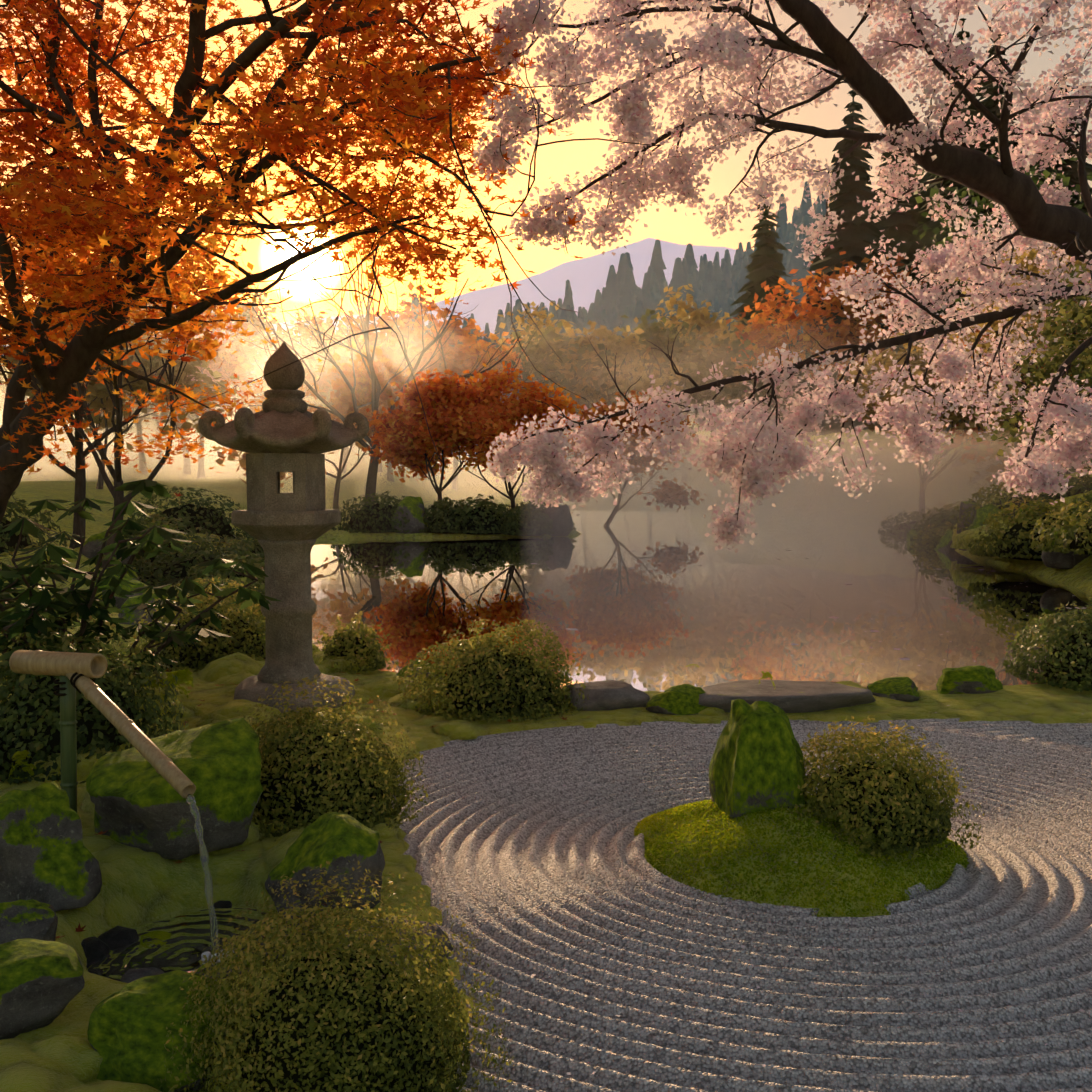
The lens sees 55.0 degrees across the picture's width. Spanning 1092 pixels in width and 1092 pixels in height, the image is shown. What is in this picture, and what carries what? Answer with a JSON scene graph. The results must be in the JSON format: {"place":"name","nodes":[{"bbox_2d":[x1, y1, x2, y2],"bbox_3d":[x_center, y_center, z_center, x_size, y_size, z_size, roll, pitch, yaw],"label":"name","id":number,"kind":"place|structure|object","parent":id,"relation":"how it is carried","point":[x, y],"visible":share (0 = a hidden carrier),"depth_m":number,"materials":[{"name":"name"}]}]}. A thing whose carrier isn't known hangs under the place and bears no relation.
{"place":"outdoors","nodes":[
{"label":"outdoors","id":0,"kind":"place"},
{"bbox_2d":[3,238,735,355],"bbox_3d":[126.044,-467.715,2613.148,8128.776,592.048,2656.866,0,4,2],"label":"mountain","id":1,"kind":"structure","parent":0,"point":[588,285],"depth_m":2299.24,"materials":[{"name":"stone"}]},
{"bbox_2d":[0,363,1091,1091],"bbox_3d":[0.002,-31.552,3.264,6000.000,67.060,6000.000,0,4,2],"label":"mossy ground","id":2,"kind":"structure","parent":0,"point":[134,885],"depth_m":7.20,"materials":[{"name":"plant"}]},
{"bbox_2d":[0,899,57,943],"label":"rock","id":3,"kind":"object","parent":2,"relation":"on","point":[19,919],"depth_m":3.53,"materials":[{"name":"stone"}]},
{"bbox_2d":[0,492,68,555],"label":"shrub","id":4,"kind":"object","parent":2,"relation":"on","point":[6,545],"visible":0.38,"depth_m":18.25,"materials":[{"name":"green plant"}]},
{"bbox_2d":[0,938,84,1039],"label":"rock","id":5,"kind":"object","parent":2,"relation":"on","point":[42,982],"depth_m":3.11,"materials":[{"name":"stone"}]},
{"bbox_2d":[0,750,101,911],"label":"rock","id":6,"kind":"object","parent":2,"relation":"on","point":[41,836],"visible":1,"depth_m":3.92,"materials":[{"name":"stone"}]},
{"bbox_2d":[59,676,77,812],"bbox_3d":[-2.068,1.007,4.546,0.084,0.951,0.071,0,4,2],"label":"bamboo post","id":7,"kind":"object","parent":2,"relation":"on","point":[68,744],"visible":0.56,"depth_m":4.51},
{"bbox_2d":[9,650,195,797],"bbox_3d":[-1.791,0.690,4.312,1.242,0.451,0.201,3,5,35],"label":"bamboo spout","id":8,"kind":"object","parent":7,"relation":"attached to","point":[94,665],"visible":0.92,"depth_m":4.38,"materials":[{"name":"beige wood"}]},
{"bbox_2d":[0,612,188,784],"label":"shrub","id":9,"kind":"object","parent":2,"relation":"on","point":[29,717],"visible":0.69,"depth_m":5.38,"materials":[{"name":"green plant"}]},
{"bbox_2d":[81,936,109,958],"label":"stone","id":10,"kind":"object","parent":2,"relation":"on","point":[94,947],"visible":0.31,"depth_m":3.87,"materials":[{"name":"stone"}]},
{"bbox_2d":[82,530,130,565],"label":"rock","id":11,"kind":"object","parent":2,"relation":"on","point":[90,550],"visible":0.27,"depth_m":18.98,"materials":[{"name":"stone"}]},
{"bbox_2d":[0,533,222,645],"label":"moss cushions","id":12,"kind":"object","parent":2,"relation":"on","point":[7,558],"visible":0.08,"depth_m":15.50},
{"bbox_2d":[94,573,144,608],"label":"rock","id":13,"kind":"object","parent":12,"relation":"on","point":[120,602],"visible":0.17,"depth_m":12.97,"materials":[{"name":"stone"}]},
{"bbox_2d":[98,926,138,949],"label":"stone","id":14,"kind":"object","parent":2,"relation":"on","point":[116,937],"visible":0.35,"depth_m":3.97,"materials":[{"name":"stone"}]},
{"bbox_2d":[0,305,239,488],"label":"tree","id":15,"kind":"object","parent":2,"relation":"on","point":[94,389],"depth_m":33.86,"materials":[{"name":"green plant"}]},
{"bbox_2d":[0,185,255,548],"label":"maple tree","id":16,"kind":"object","parent":2,"relation":"on","point":[79,475],"visible":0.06,"depth_m":22.23,"materials":[{"name":"orange plant"}]},
{"bbox_2d":[0,203,259,566],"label":"maple tree","id":17,"kind":"object","parent":2,"relation":"on","point":[191,351],"visible":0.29,"depth_m":16.73,"materials":[{"name":"orange plant"}]},
{"bbox_2d":[120,967,163,982],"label":"pool rock","id":18,"kind":"object","parent":2,"relation":"on","point":[129,975],"visible":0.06,"depth_m":3.53,"materials":[{"name":"stone"}]},
{"bbox_2d":[118,593,186,624],"bbox_3d":[-4.277,0.724,11.349,0.709,0.454,0.501,0,4,2],"label":"rock","id":19,"kind":"object","parent":2,"relation":"on","point":[133,616],"visible":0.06,"depth_m":11.23,"materials":[{"name":"stone"}]},
{"bbox_2d":[87,931,233,1091],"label":"rock","id":20,"kind":"object","parent":2,"relation":"on","point":[126,1048],"visible":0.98,"depth_m":2.89,"materials":[{"name":"stone"}]},
{"bbox_2d":[121,513,226,568],"bbox_3d":[-7.853,-0.020,21.275,2.871,1.290,2.548,0,4,2],"label":"shrub","id":21,"kind":"object","parent":2,"relation":"on","point":[180,536],"visible":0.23,"depth_m":21.06,"materials":[{"name":"green plant"}]},
{"bbox_2d":[86,669,262,859],"bbox_3d":[-2.022,0.982,5.382,0.704,0.534,2.547,-2,4,-26],"label":"rock mound","id":22,"kind":"object","parent":2,"relation":"on","point":[208,759],"visible":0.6,"depth_m":4.39,"materials":[{"name":"plant"}]},
{"bbox_2d":[86,293,265,477],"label":"tree","id":23,"kind":"object","parent":2,"relation":"on","point":[234,343],"depth_m":64.20,"materials":[{"name":"orange plant"}]},
{"bbox_2d":[84,904,287,980],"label":"pool water","id":24,"kind":"structure","parent":2,"relation":"on","point":[179,951],"depth_m":3.99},
{"bbox_2d":[186,794,234,961],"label":"water stream","id":25,"kind":"structure","parent":24,"relation":"on","point":[203,850],"depth_m":3.86,"materials":[{"name":"white"}]},
{"bbox_2d":[124,486,252,541],"bbox_3d":[-8.937,-0.795,26.215,3.277,1.414,2.850,0,4,2],"label":"shrub","id":26,"kind":"object","parent":2,"relation":"on","point":[194,516],"visible":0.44,"depth_m":25.74,"materials":[{"name":"green plant"}]},
{"bbox_2d":[132,535,263,577],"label":"shrub","id":27,"kind":"object","parent":2,"relation":"on","point":[180,566],"visible":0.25,"depth_m":19.48,"materials":[{"name":"green plant"}]},
{"bbox_2d":[175,553,264,588],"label":"shrub","id":28,"kind":"object","parent":2,"relation":"on","point":[222,573],"visible":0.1,"depth_m":17.20,"materials":[{"name":"green plant"}]},
{"bbox_2d":[177,572,264,612],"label":"shrub","id":29,"kind":"object","parent":2,"relation":"on","point":[260,584],"visible":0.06,"depth_m":14.49,"materials":[{"name":"green plant"}]},
{"bbox_2d":[227,537,263,552],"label":"shrub","id":30,"kind":"object","parent":2,"relation":"on","point":[255,542],"visible":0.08,"depth_m":24.46,"materials":[{"name":"green plant"}]},
{"bbox_2d":[158,287,355,420],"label":"tree","id":31,"kind":"object","parent":2,"relation":"on","point":[273,321],"depth_m":73.38,"materials":[{"name":"orange plant"}]},
{"bbox_2d":[198,341,368,714],"bbox_3d":[-1.806,-0.109,7.318,1.150,2.616,1.008,-1,4,-12],"label":"stone lantern","id":32,"kind":"object","parent":2,"relation":"on","point":[300,442],"visible":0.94,"depth_m":7.15,"materials":[{"name":"stone"}]},
{"bbox_2d":[55,667,590,996],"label":"fallen maple leaves","id":33,"kind":"object","parent":2,"relation":"on","point":[79,929],"visible":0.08,"depth_m":6.36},
{"bbox_2d":[0,0,649,522],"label":"maple tree","id":34,"kind":"object","parent":2,"relation":"on","point":[394,100],"visible":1,"depth_m":5.33,"materials":[{"name":"orange plant"}]},
{"bbox_2d":[265,812,384,928],"bbox_3d":[-1.023,1.232,4.500,0.443,0.404,1.290,-2,4,-22],"label":"rock","id":35,"kind":"object","parent":2,"relation":"on","point":[336,840],"visible":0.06,"depth_m":4.01,"materials":[{"name":"stone"}]},
{"bbox_2d":[215,337,446,509],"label":"tree","id":36,"kind":"object","parent":2,"relation":"on","point":[357,363],"depth_m":41.50,"materials":[{"name":"brown plant"}]},
{"bbox_2d":[235,674,428,840],"bbox_3d":[-1.137,0.981,5.120,1.125,0.697,1.046,0,4,2],"label":"shrub","id":37,"kind":"object","parent":2,"relation":"on","point":[333,763],"visible":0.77,"depth_m":4.90,"materials":[{"name":"green plant"}]},
{"bbox_2d":[277,306,394,471],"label":"tree","id":38,"kind":"object","parent":2,"relation":"on","point":[342,327],"depth_m":77.77,"materials":[{"name":"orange plant"}]},
{"bbox_2d":[158,860,514,1091],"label":"shrub","id":39,"kind":"object","parent":2,"relation":"on","point":[391,1036],"visible":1,"depth_m":2.76,"materials":[{"name":"green plant"}]},
{"bbox_2d":[312,611,398,673],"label":"shrub","id":40,"kind":"object","parent":2,"relation":"on","point":[350,643],"visible":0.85,"depth_m":8.64,"materials":[{"name":"green plant"}]},
{"bbox_2d":[332,491,409,533],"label":"shrub","id":41,"kind":"object","parent":2,"relation":"on","point":[377,510],"depth_m":30.02,"materials":[{"name":"green plant"}]},
{"bbox_2d":[304,281,478,480],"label":"tree","id":42,"kind":"object","parent":2,"relation":"on","point":[442,313],"depth_m":65.79,"materials":[{"name":"orange plant"}]},
{"bbox_2d":[231,218,554,504],"bbox_3d":[-5.029,-6.685,37.072,10.881,12.031,9.631,0,4,2],"label":"bare tree","id":43,"kind":"object","parent":2,"relation":"on","point":[366,322],"visible":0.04,"depth_m":37.01,"materials":[{"name":"brown plant"}]},
{"bbox_2d":[339,916,452,970],"bbox_3d":[-0.532,1.400,3.683,0.395,0.112,0.275,2,4,22],"label":"shrub","id":44,"kind":"object","parent":2,"relation":"on","point":[438,931],"visible":0.08,"depth_m":3.65,"materials":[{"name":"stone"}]},
{"bbox_2d":[390,496,428,533],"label":"rock","id":45,"kind":"object","parent":2,"relation":"on","point":[406,503],"depth_m":30.01,"materials":[{"name":"stone"}]},
{"bbox_2d":[396,659,443,680],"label":"shrub","id":46,"kind":"object","parent":2,"relation":"on","point":[417,661],"visible":0.15,"depth_m":8.41,"materials":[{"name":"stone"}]},
{"bbox_2d":[356,368,533,502],"bbox_3d":[-3.051,-2.794,32.038,5.662,4.939,5.334,2,4,22],"label":"maple tree","id":47,"kind":"object","parent":2,"relation":"on","point":[444,395],"visible":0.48,"depth_m":30.69,"materials":[{"name":"red plant"}]},
{"bbox_2d":[419,497,471,533],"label":"shrub","id":48,"kind":"object","parent":2,"relation":"on","point":[441,518],"visible":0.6,"depth_m":29.99,"materials":[{"name":"green plant"}]},
{"bbox_2d":[390,316,542,489],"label":"tree","id":49,"kind":"object","parent":2,"relation":"on","point":[467,339],"depth_m":69.53,"materials":[{"name":"orange plant"}]},
{"bbox_2d":[452,494,514,534],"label":"shrub","id":50,"kind":"object","parent":2,"relation":"on","point":[477,523],"visible":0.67,"depth_m":30.03,"materials":[{"name":"green plant"}]},
{"bbox_2d":[397,616,588,722],"bbox_3d":[-0.358,0.843,7.483,1.365,0.665,1.173,0,4,2],"label":"shrub","id":51,"kind":"object","parent":2,"relation":"on","point":[484,695],"visible":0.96,"depth_m":7.24,"materials":[{"name":"green plant"}]},
{"bbox_2d":[398,361,597,508],"bbox_3d":[-1.604,-3.064,32.541,5.715,5.397,6.747,3,5,40],"label":"maple tree","id":52,"kind":"object","parent":2,"relation":"on","point":[527,396],"visible":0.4,"depth_m":31.32,"materials":[{"name":"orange plant"}]},
{"bbox_2d":[0,637,1047,1091],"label":"moss cushions","id":53,"kind":"object","parent":2,"relation":"on","point":[58,1063],"visible":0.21,"depth_m":5.21,"materials":[{"name":"plant"}]},
{"bbox_2d":[0,479,280,693],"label":"rhododendron bush","id":54,"kind":"object","parent":53,"relation":"on","point":[16,616],"visible":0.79,"depth_m":6.17,"materials":[{"name":"green plant"}]},
{"bbox_2d":[129,577,265,674],"bbox_3d":[-2.863,0.663,8.953,1.449,0.784,1.387,0,4,2],"label":"shrub","id":55,"kind":"object","parent":53,"relation":"on","point":[242,632],"visible":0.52,"depth_m":8.63,"materials":[{"name":"green plant"}]},
{"bbox_2d":[497,504,553,535],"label":"shrub","id":56,"kind":"object","parent":2,"relation":"on","point":[514,527],"visible":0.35,"depth_m":29.88,"materials":[{"name":"green plant"}]},
{"bbox_2d":[491,296,573,486],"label":"tree","id":57,"kind":"object","parent":2,"relation":"on","point":[540,317],"depth_m":78.96,"materials":[{"name":"orange plant"}]},
{"bbox_2d":[472,321,641,430],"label":"tree","id":58,"kind":"object","parent":2,"relation":"on","point":[550,330],"depth_m":61.01,"materials":[{"name":"brown plant"}]},
{"bbox_2d":[544,504,572,536],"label":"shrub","id":59,"kind":"object","parent":2,"relation":"on","point":[569,520],"depth_m":30.30,"materials":[{"name":"plant"}]},
{"bbox_2d":[565,680,649,710],"bbox_3d":[0.430,1.092,7.561,0.564,0.193,0.433,-2,4,-26],"label":"rock","id":60,"kind":"object","parent":2,"relation":"on","point":[605,695],"visible":0.92,"depth_m":7.43,"materials":[{"name":"stone"}]},
{"bbox_2d":[529,317,688,436],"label":"tree","id":61,"kind":"object","parent":2,"relation":"on","point":[606,335],"depth_m":61.47,"materials":[{"name":"brown plant"}]},
{"bbox_2d":[567,390,706,525],"bbox_3d":[2.951,-2.782,36.959,5.389,5.467,6.184,0,4,2],"label":"tree","id":62,"kind":"object","parent":2,"relation":"on","point":[601,411],"depth_m":35.85,"materials":[{"name":"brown plant"}]},
{"bbox_2d":[565,341,727,495],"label":"bare tree","id":63,"kind":"object","parent":2,"relation":"on","point":[659,393],"depth_m":61.24,"materials":[{"name":"brown plant"}]},
{"bbox_2d":[592,323,730,482],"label":"tree","id":64,"kind":"object","parent":2,"relation":"on","point":[694,342],"depth_m":67.65,"materials":[{"name":"brown plant"}]},
{"bbox_2d":[646,664,707,714],"bbox_3d":[1.173,1.049,8.062,0.486,0.211,1.705,1,4,17],"label":"mossy rock","id":65,"kind":"object","parent":2,"relation":"on","point":[682,699],"visible":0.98,"depth_m":7.33,"materials":[{"name":"stone"}]},
{"bbox_2d":[619,309,792,480],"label":"tree","id":66,"kind":"object","parent":2,"relation":"on","point":[671,333],"depth_m":68.42,"materials":[{"name":"brown plant"}]},
{"bbox_2d":[655,284,782,441],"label":"tree","id":67,"kind":"object","parent":2,"relation":"on","point":[704,322],"visible":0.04,"depth_m":74.11,"materials":[{"name":"brown plant"}]},
{"bbox_2d":[392,718,1091,1091],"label":"gravel","id":68,"kind":"structure","parent":2,"relation":"on","point":[694,1006],"depth_m":3.89,"materials":[{"name":"gravel"}]},
{"bbox_2d":[432,690,1083,1074],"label":"fallen petals","id":69,"kind":"object","parent":68,"relation":"on","point":[796,862],"visible":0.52,"depth_m":3.77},
{"bbox_2d":[634,795,969,916],"bbox_3d":[1.168,1.288,4.692,1.550,0.277,1.324,0,4,2],"label":"moss mound","id":70,"kind":"object","parent":68,"relation":"on","point":[761,854],"visible":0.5,"depth_m":4.40,"materials":[{"name":"plant"}]},
{"bbox_2d":[709,671,806,818],"bbox_3d":[1.014,0.955,5.264,0.445,0.567,1.262,0,4,4],"label":"island rock","id":71,"kind":"object","parent":70,"relation":"on","point":[757,739],"visible":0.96,"depth_m":4.68,"materials":[{"name":"stone"}]},
{"bbox_2d":[780,715,983,859],"bbox_3d":[1.476,1.041,4.757,0.973,0.524,0.890,0,4,2],"label":"island shrub","id":72,"kind":"object","parent":70,"relation":"on","point":[845,793],"visible":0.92,"depth_m":4.57,"materials":[{"name":"green plant"}]},
{"bbox_2d":[467,0,1091,553],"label":"cherry blossoms","id":73,"kind":"object","parent":2,"relation":"on","point":[1049,214],"visible":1,"depth_m":5.52,"materials":[{"name":"pink plant"}]},
{"bbox_2d":[698,679,875,712],"bbox_3d":[1.653,1.103,7.644,1.465,0.202,0.756,-1,4,-9],"label":"rock","id":74,"kind":"object","parent":2,"relation":"on","point":[786,696],"visible":0.71,"depth_m":7.38,"materials":[{"name":"stone"}]},
{"bbox_2d":[726,261,893,425],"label":"tree","id":75,"kind":"object","parent":2,"relation":"on","point":[812,313],"visible":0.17,"depth_m":68.68,"materials":[{"name":"orange plant"}]},
{"bbox_2d":[807,251,926,430],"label":"tree","id":76,"kind":"object","parent":2,"relation":"on","point":[878,318],"visible":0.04,"depth_m":68.00,"materials":[{"name":"plant"}]},
{"bbox_2d":[867,677,919,701],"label":"rock","id":77,"kind":"object","parent":2,"relation":"on","point":[892,688],"visible":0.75,"depth_m":7.78,"materials":[{"name":"stone"}]},
{"bbox_2d":[711,18,1091,486],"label":"conifer trees","id":78,"kind":"object","parent":2,"relation":"on","point":[770,274],"visible":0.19,"depth_m":71.29,"materials":[{"name":"plant"}]},
{"bbox_2d":[878,509,932,533],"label":"shrub","id":79,"kind":"object","parent":2,"relation":"on","point":[904,525],"depth_m":32.28,"materials":[{"name":"green plant"}]},
{"bbox_2d":[911,522,954,548],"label":"bank shrub","id":80,"kind":"object","parent":2,"relation":"on","point":[930,539],"depth_m":25.86,"materials":[{"name":"green plant"}]},
{"bbox_2d":[910,507,958,541],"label":"shrub","id":81,"kind":"object","parent":2,"relation":"on","point":[940,521],"depth_m":26.48,"materials":[{"name":"green plant"}]},
{"bbox_2d":[934,530,954,549],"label":"shrub","id":82,"kind":"object","parent":2,"relation":"on","point":[947,534],"depth_m":25.18,"materials":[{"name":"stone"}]},
{"bbox_2d":[838,325,1057,518],"bbox_3d":[14.553,-4.226,38.722,7.871,8.040,8.956,2,4,25],"label":"tree","id":83,"kind":"object","parent":2,"relation":"on","point":[913,363],"depth_m":38.36,"materials":[{"name":"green plant"}]},
{"bbox_2d":[957,501,981,550],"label":"shrub","id":84,"kind":"object","parent":2,"relation":"on","point":[963,511],"depth_m":24.07,"materials":[{"name":"plant"}]},
{"bbox_2d":[936,640,1016,693],"bbox_3d":[3.800,0.957,8.771,0.460,0.262,2.601,3,5,36],"label":"rock","id":85,"kind":"object","parent":2,"relation":"on","point":[979,679],"visible":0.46,"depth_m":7.78,"materials":[{"name":"stone"}]},
{"bbox_2d":[967,504,1002,529],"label":"shrub","id":86,"kind":"object","parent":2,"relation":"on","point":[975,524],"depth_m":22.92,"materials":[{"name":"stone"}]},
{"bbox_2d":[908,230,1081,441],"bbox_3d":[14.705,-5.340,29.941,8.415,8.223,5.391,1,4,11],"label":"cherry tree","id":87,"kind":"object","parent":2,"relation":"on","point":[927,340],"visible":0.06,"depth_m":29.99,"materials":[{"name":"pink plant"}]},
{"bbox_2d":[947,481,1055,530],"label":"bank shrub","id":88,"kind":"object","parent":2,"relation":"on","point":[996,502],"depth_m":23.54,"materials":[{"name":"green plant"}]},
{"bbox_2d":[912,154,1091,446],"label":"tree","id":89,"kind":"object","parent":2,"relation":"on","point":[980,204],"depth_m":43.48,"materials":[{"name":"pink plant"}]},
{"bbox_2d":[938,251,1091,466],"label":"tree","id":90,"kind":"object","parent":2,"relation":"on","point":[958,432],"depth_m":37.25,"materials":[{"name":"green plant"}]},
{"bbox_2d":[943,180,1089,495],"bbox_3d":[12.749,-4.721,25.492,6.360,8.078,6.195,2,5,28],"label":"cherry tree","id":91,"kind":"object","parent":2,"relation":"on","point":[997,235],"visible":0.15,"depth_m":25.20,"materials":[{"name":"pink plant"}]},
{"bbox_2d":[941,469,1091,562],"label":"shrubs","id":92,"kind":"object","parent":2,"relation":"on","point":[971,536],"visible":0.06,"depth_m":21.79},
{"bbox_2d":[943,245,1091,411],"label":"tree","id":93,"kind":"object","parent":2,"relation":"on","point":[1031,255],"visible":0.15,"depth_m":22.25,"materials":[{"name":"green plant"}]},
{"bbox_2d":[950,260,1091,460],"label":"tree","id":94,"kind":"object","parent":2,"relation":"on","point":[1066,340],"visible":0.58,"depth_m":17.54,"materials":[{"name":"green plant"}]},
{"bbox_2d":[968,496,1086,560],"bbox_3d":[9.394,-0.358,19.729,2.745,1.172,2.513,0,4,2],"label":"bank shrub","id":95,"kind":"object","parent":2,"relation":"on","point":[1014,541],"visible":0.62,"depth_m":19.40,"materials":[{"name":"green plant"}]},
{"bbox_2d":[1002,596,1091,692],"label":"shrub","id":96,"kind":"object","parent":2,"relation":"on","point":[1069,666],"visible":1,"depth_m":8.07,"materials":[{"name":"green plant"}]},
{"bbox_2d":[1024,468,1091,515],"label":"shrub","id":97,"kind":"object","parent":2,"relation":"on","point":[1077,489],"depth_m":22.49,"materials":[{"name":"green plant"}]},
{"bbox_2d":[1026,269,1091,393],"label":"tree","id":98,"kind":"object","parent":2,"relation":"on","point":[1081,341],"visible":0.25,"depth_m":21.80,"materials":[{"name":"green plant"}]},
{"bbox_2d":[1029,501,1091,554],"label":"bank shrub","id":99,"kind":"object","parent":2,"relation":"on","point":[1081,543],"visible":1,"depth_m":17.17,"materials":[{"name":"green plant"}]},
{"bbox_2d":[1041,526,1089,568],"bbox_3d":[9.084,0.018,18.387,0.942,0.749,0.741,0,4,2],"label":"shore rock","id":100,"kind":"object","parent":2,"relation":"on","point":[1066,560],"visible":0.4,"depth_m":18.09,"materials":[{"name":"stone"}]},
{"bbox_2d":[1061,489,1091,525],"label":"shrub","id":101,"kind":"object","parent":2,"relation":"on","point":[1088,498],"visible":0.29,"depth_m":19.07,"materials":[{"name":"green plant"}]},
{"bbox_3d":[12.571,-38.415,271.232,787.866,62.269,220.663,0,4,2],"label":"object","id":102,"kind":"object","parent":2,"relation":"on","visible":0},
{"bbox_2d":[410,181,829,423],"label":"distant conifer forest","id":103,"kind":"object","parent":102,"relation":"on","point":[742,261],"depth_m":244.53,"materials":[{"name":"plant"}]},
{"bbox_2d":[136,507,1091,691],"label":"pond water","id":104,"kind":"structure","parent":0,"point":[730,646],"depth_m":15.12,"materials":[{"name":"liquid"}]},
{"bbox_2d":[358,548,1083,673],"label":"floating petals","id":105,"kind":"object","parent":104,"relation":"on","point":[829,612],"visible":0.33,"depth_m":13.53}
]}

